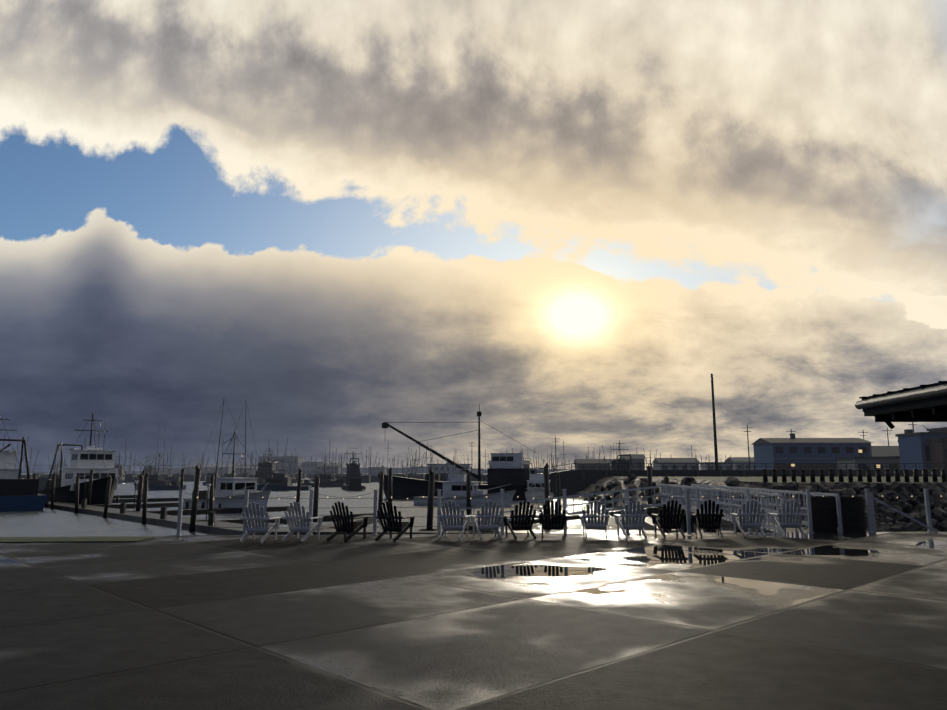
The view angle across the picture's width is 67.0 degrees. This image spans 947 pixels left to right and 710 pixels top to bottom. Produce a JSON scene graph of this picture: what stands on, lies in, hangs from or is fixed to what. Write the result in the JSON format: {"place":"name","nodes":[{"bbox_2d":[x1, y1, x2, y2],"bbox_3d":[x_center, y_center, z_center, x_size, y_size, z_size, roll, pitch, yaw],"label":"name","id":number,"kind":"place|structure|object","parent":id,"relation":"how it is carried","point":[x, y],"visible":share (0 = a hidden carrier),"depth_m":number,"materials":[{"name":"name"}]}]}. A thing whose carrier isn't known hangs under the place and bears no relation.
{"place":"outdoors","nodes":[
{"label":"outdoors","id":0,"kind":"place"},
{"bbox_2d":[156,457,566,474],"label":"harbour building walls","id":1,"kind":"structure","parent":0,"point":[313,468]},
{"bbox_2d":[156,454,564,468],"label":"harbour building roofs","id":2,"kind":"structure","parent":1,"relation":"on","point":[331,464],"depth_m":590.86,"materials":[{"name":"grey"}]},
{"bbox_2d":[0,473,733,536],"bbox_3d":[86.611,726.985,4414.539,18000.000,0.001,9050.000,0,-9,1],"label":"water","id":3,"kind":"structure","parent":0,"point":[47,522],"depth_m":68.93,"materials":[{"name":"grey liquid"}]},
{"bbox_2d":[0,412,48,511],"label":"blue boat","id":4,"kind":"object","parent":3,"relation":"in","point":[17,493],"visible":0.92,"depth_m":76.22,"materials":[{"name":"blue metal"}]},
{"bbox_2d":[26,460,46,478],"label":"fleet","id":5,"kind":"object","parent":3,"relation":"on","point":[37,475],"visible":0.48,"depth_m":332.79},
{"bbox_2d":[51,454,68,476],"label":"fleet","id":6,"kind":"object","parent":3,"relation":"on","point":[57,475],"visible":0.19,"depth_m":200.49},
{"bbox_2d":[38,412,119,504],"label":"navy boat","id":7,"kind":"object","parent":3,"relation":"in","point":[84,461],"visible":0.69,"depth_m":87.86,"materials":[{"name":"metal"}]},
{"bbox_2d":[114,456,124,482],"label":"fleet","id":8,"kind":"object","parent":3,"relation":"on","point":[121,473],"visible":0.46,"depth_m":264.73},
{"bbox_2d":[16,452,249,470],"bbox_3d":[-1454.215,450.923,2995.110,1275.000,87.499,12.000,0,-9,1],"label":"bridge","id":9,"kind":"structure","parent":3,"relation":"in","point":[148,461],"depth_m":2992.16,"materials":[{"name":"grey metal"}]},
{"bbox_2d":[125,456,159,474],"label":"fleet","id":10,"kind":"object","parent":3,"relation":"in","point":[149,467],"visible":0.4,"depth_m":326.67,"materials":[{"name":"white"}]},
{"bbox_2d":[133,428,185,489],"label":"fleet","id":11,"kind":"object","parent":3,"relation":"on","point":[157,482],"visible":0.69,"depth_m":164.52,"materials":[{"name":"grey metal"}]},
{"bbox_2d":[202,469,218,484],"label":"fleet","id":12,"kind":"object","parent":3,"relation":"on","point":[208,478],"visible":0.38,"depth_m":224.73,"materials":[{"name":"grey metal"}]},
{"bbox_2d":[183,399,270,512],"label":"fishing boat","id":13,"kind":"object","parent":3,"relation":"in","point":[228,487],"visible":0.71,"depth_m":74.55,"materials":[{"name":"white metal"}]},
{"bbox_2d":[221,453,250,477],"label":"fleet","id":14,"kind":"object","parent":3,"relation":"on","point":[227,475],"visible":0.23,"depth_m":281.57,"materials":[{"name":"white"}]},
{"bbox_2d":[254,450,292,484],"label":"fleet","id":15,"kind":"object","parent":3,"relation":"in","point":[266,468],"visible":0.52,"depth_m":209.97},
{"bbox_2d":[257,459,311,489],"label":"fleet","id":16,"kind":"object","parent":3,"relation":"on","point":[279,481],"visible":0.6,"depth_m":160.39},
{"bbox_2d":[284,449,302,482],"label":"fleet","id":17,"kind":"object","parent":3,"relation":"on","point":[294,479],"visible":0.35,"depth_m":273.34,"materials":[{"name":"white"}]},
{"bbox_2d":[21,467,574,472],"bbox_3d":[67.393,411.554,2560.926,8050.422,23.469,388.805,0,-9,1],"label":"breakwater","id":18,"kind":"object","parent":3,"relation":"on","point":[344,470],"visible":0.1,"depth_m":2508.93,"materials":[{"name":"grey stone"}]},
{"bbox_2d":[311,458,323,481],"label":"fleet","id":19,"kind":"object","parent":3,"relation":"on","point":[312,480],"visible":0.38,"depth_m":313.64,"materials":[{"name":"grey metal"}]},
{"bbox_2d":[301,447,344,486],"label":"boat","id":20,"kind":"object","parent":3,"relation":"on","point":[326,480],"visible":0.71,"depth_m":196.93,"materials":[{"name":"white"}]},
{"bbox_2d":[326,460,336,480],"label":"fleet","id":21,"kind":"object","parent":3,"relation":"on","point":[334,476],"visible":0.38,"depth_m":260.07,"materials":[{"name":"grey metal"}]},
{"bbox_2d":[18,463,671,531],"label":"pilings","id":22,"kind":"object","parent":3,"relation":"in","point":[142,492],"visible":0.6,"depth_m":59.32,"materials":[{"name":"brown wood"}]},
{"bbox_2d":[341,451,365,490],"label":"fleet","id":23,"kind":"object","parent":3,"relation":"on","point":[352,479],"visible":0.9,"depth_m":163.13,"materials":[{"name":"black metal"}]},
{"bbox_2d":[8,437,730,482],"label":"mast forest","id":24,"kind":"object","parent":3,"relation":"on","point":[365,478],"visible":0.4,"depth_m":326.02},
{"bbox_2d":[45,495,746,534],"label":"floats","id":25,"kind":"object","parent":3,"relation":"on","point":[164,516],"visible":0.44,"depth_m":55.47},
{"bbox_2d":[395,455,411,477],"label":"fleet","id":26,"kind":"object","parent":3,"relation":"on","point":[403,475],"visible":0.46,"depth_m":253.09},
{"bbox_2d":[405,448,448,480],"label":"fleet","id":27,"kind":"object","parent":3,"relation":"on","point":[441,477],"visible":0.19,"depth_m":162.71,"materials":[{"name":"white"}]},
{"bbox_2d":[431,463,452,481],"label":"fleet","id":28,"kind":"object","parent":3,"relation":"on","point":[445,477],"visible":0.31,"depth_m":198.32,"materials":[{"name":"grey metal"}]},
{"bbox_2d":[377,404,536,499],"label":"fishing boat","id":29,"kind":"object","parent":3,"relation":"in","point":[507,469],"visible":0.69,"depth_m":108.20,"materials":[{"name":"black metal"}]},
{"bbox_2d":[413,448,515,505],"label":"sport boat","id":30,"kind":"object","parent":3,"relation":"on","point":[455,484],"visible":0.71,"depth_m":86.90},
{"bbox_2d":[517,452,553,501],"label":"boat","id":31,"kind":"object","parent":3,"relation":"in","point":[535,486],"visible":0.6,"depth_m":102.21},
{"bbox_2d":[531,445,573,471],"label":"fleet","id":32,"kind":"object","parent":3,"relation":"on","point":[551,461],"visible":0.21,"depth_m":171.63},
{"bbox_2d":[599,447,610,469],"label":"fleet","id":33,"kind":"object","parent":3,"relation":"on","point":[604,464],"visible":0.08,"depth_m":211.20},
{"bbox_2d":[610,440,633,469],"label":"boat","id":34,"kind":"object","parent":3,"relation":"on","point":[618,460],"visible":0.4,"depth_m":159.66,"materials":[{"name":"grey"}]},
{"bbox_2d":[662,506,744,532],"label":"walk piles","id":35,"kind":"object","parent":3,"relation":"on","point":[684,528],"visible":0.02,"depth_m":34.14,"materials":[{"name":"brown wood"}]},
{"bbox_2d":[471,463,946,494],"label":"pier","id":36,"kind":"structure","parent":3,"relation":"in","point":[573,481],"depth_m":125.43,"materials":[{"name":"wood"}]},
{"bbox_2d":[711,374,718,469],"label":"tall pole","id":37,"kind":"object","parent":36,"relation":"on","point":[714,428],"visible":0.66,"depth_m":130.04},
{"bbox_2d":[0,532,946,709],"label":"plaza","id":38,"kind":"structure","parent":0,"point":[752,621],"depth_m":8.32,"materials":[{"name":"concrete"}]},
{"bbox_2d":[0,537,154,542],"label":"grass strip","id":39,"kind":"object","parent":38,"relation":"on","point":[71,540],"depth_m":18.25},
{"bbox_2d":[0,536,163,537],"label":"edge strip","id":40,"kind":"object","parent":38,"relation":"on","point":[83,536],"depth_m":19.66,"materials":[{"name":"grey concrete"}]},
{"bbox_2d":[239,502,280,542],"bbox_3d":[-5.446,4.239,18.169,0.810,1.022,0.948,-1,-9,7],"label":"chair","id":41,"kind":"object","parent":38,"relation":"on","point":[258,526],"visible":0.96,"depth_m":17.99,"materials":[{"name":"white wood"}]},
{"bbox_2d":[282,502,323,541],"bbox_3d":[-4.432,4.282,18.430,0.810,1.022,0.948,-2,-10,15],"label":"chair","id":42,"kind":"object","parent":38,"relation":"on","point":[304,526],"visible":1,"depth_m":18.26,"materials":[{"name":"white wood"}]},
{"bbox_2d":[327,501,369,541],"bbox_3d":[-3.291,4.307,18.581,0.810,1.022,0.948,-4,-10,24],"label":"chair","id":43,"kind":"object","parent":38,"relation":"on","point":[345,525],"visible":0.98,"depth_m":18.42,"materials":[{"name":"black wood"}]},
{"bbox_2d":[375,501,415,541],"bbox_3d":[-2.071,4.309,18.597,0.810,1.022,0.948,-4,-10,22],"label":"chair","id":44,"kind":"object","parent":38,"relation":"on","point":[392,524],"visible":0.98,"depth_m":18.43,"materials":[{"name":"black wood"}]},
{"bbox_2d":[436,501,470,539],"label":"chair","id":45,"kind":"object","parent":38,"relation":"on","point":[447,524],"visible":0.98,"depth_m":18.82,"materials":[{"name":"white wood"}]},
{"bbox_2d":[471,501,504,539],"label":"chair","id":46,"kind":"object","parent":38,"relation":"on","point":[488,525],"visible":0.94,"depth_m":18.87,"materials":[{"name":"white wood"}]},
{"bbox_2d":[503,501,538,539],"bbox_3d":[1.267,4.390,19.087,0.810,1.022,0.948,2,-10,-12],"label":"chair","id":47,"kind":"object","parent":38,"relation":"on","point":[518,523],"visible":0.94,"depth_m":18.90,"materials":[{"name":"black wood"}]},
{"bbox_2d":[538,500,567,538],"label":"chair","id":48,"kind":"object","parent":38,"relation":"on","point":[550,523],"visible":0.98,"depth_m":19.15,"materials":[{"name":"black wood"}]},
{"bbox_2d":[175,489,932,535],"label":"rail posts","id":49,"kind":"object","parent":38,"relation":"on","point":[688,517],"visible":0.9,"depth_m":20.35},
{"bbox_2d":[197,496,941,499],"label":"string lights","id":50,"kind":"object","parent":49,"relation":"on","point":[580,496],"visible":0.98,"depth_m":20.43,"materials":[{"name":"beige"}]},
{"bbox_2d":[579,500,610,538],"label":"chair","id":51,"kind":"object","parent":38,"relation":"on","point":[594,523],"visible":0.98,"depth_m":19.07,"materials":[{"name":"white wood"}]},
{"bbox_2d":[613,500,648,538],"bbox_3d":[4.292,4.436,19.372,0.810,1.022,0.948,0,-9,-1],"label":"chair","id":52,"kind":"object","parent":38,"relation":"on","point":[632,523],"visible":1,"depth_m":19.19,"materials":[{"name":"white wood"}]},
{"bbox_2d":[650,500,686,537],"bbox_3d":[5.357,4.466,19.554,0.810,1.022,0.948,0,-9,0],"label":"chair","id":53,"kind":"object","parent":38,"relation":"on","point":[673,522],"visible":0.98,"depth_m":19.37,"materials":[{"name":"black wood"}]},
{"bbox_2d":[691,500,725,537],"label":"chair","id":54,"kind":"object","parent":38,"relation":"on","point":[708,522],"visible":0.98,"depth_m":19.41,"materials":[{"name":"black wood"}]},
{"bbox_2d":[730,500,766,536],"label":"chair","id":55,"kind":"object","parent":38,"relation":"on","point":[747,522],"visible":0.96,"depth_m":19.64,"materials":[{"name":"white wood"}]},
{"bbox_2d":[769,499,806,536],"bbox_3d":[8.798,4.533,19.960,0.810,1.022,0.948,-1,-9,7],"label":"chair","id":56,"kind":"object","parent":38,"relation":"on","point":[786,521],"visible":0.98,"depth_m":19.78,"materials":[{"name":"white wood"}]},
{"bbox_2d":[870,494,937,532],"bbox_3d":[12.485,4.604,20.831,1.750,1.106,0.115,-2,-9,10],"label":"handrail","id":57,"kind":"object","parent":38,"relation":"on","point":[896,510],"visible":0.64,"depth_m":20.87,"materials":[{"name":"grey metal"}]},
{"bbox_2d":[0,0,946,471],"label":"sky","id":58,"kind":"structure","parent":0,"point":[338,220],"materials":[{"name":"grey"}]},
{"bbox_2d":[181,491,946,527],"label":"rail cables","id":59,"kind":"object","parent":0,"point":[598,496],"visible":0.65,"depth_m":20.53,"materials":[{"name":"grey metal"}]},
{"bbox_2d":[465,507,662,529],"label":"gangway deck","id":60,"kind":"structure","parent":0,"point":[652,509],"depth_m":40.04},
{"bbox_2d":[427,443,946,473],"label":"town","id":61,"kind":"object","parent":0,"point":[439,470],"depth_m":169.08},
{"bbox_2d":[666,505,808,532],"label":"walk deck","id":62,"kind":"structure","parent":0,"point":[728,522],"depth_m":25.68,"materials":[{"name":"grey wood"}]},
{"bbox_2d":[449,484,679,524],"bbox_3d":[4.865,9.013,42.341,14.331,2.845,1.423,-5,-11,30],"label":"railing","id":63,"kind":"object","parent":62,"relation":"on","point":[612,500],"visible":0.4,"depth_m":40.84,"materials":[{"name":"grey metal"}]},
{"bbox_2d":[661,484,842,532],"bbox_3d":[10.455,6.109,29.867,1.694,1.145,18.423,-1,-9,4],"label":"railing","id":64,"kind":"object","parent":62,"relation":"on","point":[728,506],"visible":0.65,"depth_m":26.65,"materials":[{"name":"grey metal"}]},
{"bbox_2d":[810,496,865,531],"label":"gate panel","id":65,"kind":"structure","parent":64,"relation":"attached to","point":[821,522],"depth_m":20.94,"materials":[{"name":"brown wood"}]},
{"bbox_2d":[537,473,941,484],"bbox_3d":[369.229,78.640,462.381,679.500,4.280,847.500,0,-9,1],"label":"bank land","id":66,"kind":"structure","parent":0,"point":[760,478],"depth_m":85.25,"materials":[{"name":"grey concrete"}]},
{"bbox_2d":[427,425,946,464],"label":"town roofs","id":67,"kind":"structure","parent":66,"relation":"on","point":[885,452],"depth_m":174.75,"materials":[{"name":"grey"}]},
{"bbox_2d":[471,422,944,471],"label":"utility poles","id":68,"kind":"object","parent":66,"relation":"on","point":[863,432],"visible":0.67,"depth_m":172.82,"materials":[{"name":"brown wood"}]},
{"bbox_2d":[762,469,946,481],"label":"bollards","id":69,"kind":"object","parent":66,"relation":"on","point":[869,475],"visible":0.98,"depth_m":52.68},
{"bbox_2d":[574,476,946,528],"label":"riprap slope","id":70,"kind":"structure","parent":0,"point":[603,481],"depth_m":60.46,"materials":[{"name":"grey stone"}]},
{"bbox_2d":[583,474,946,531],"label":"riprap boulders","id":71,"kind":"object","parent":70,"relation":"on","point":[902,490],"visible":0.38,"depth_m":49.36,"materials":[{"name":"grey stone"}]},
{"bbox_2d":[753,435,946,469],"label":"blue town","id":72,"kind":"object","parent":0,"point":[911,448],"visible":0.42,"depth_m":168.63},
{"bbox_2d":[774,430,946,469],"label":"building","id":73,"kind":"structure","parent":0,"point":[935,449],"depth_m":142.83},
{"bbox_2d":[855,381,946,428],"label":"roof eave","id":74,"kind":"object","parent":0,"point":[924,403],"visible":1,"depth_m":12.63,"materials":[{"name":"metal"}]},
{"bbox_3d":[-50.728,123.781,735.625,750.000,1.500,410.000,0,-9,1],"label":"quay","id":75,"kind":"structure","parent":0,"visible":0},
{"bbox_2d":[156,459,563,474],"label":"harbour building glass","id":76,"kind":"object","parent":75,"relation":"on","point":[286,469],"visible":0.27,"depth_m":563.61,"materials":[{"name":"black glass"}]}
]}

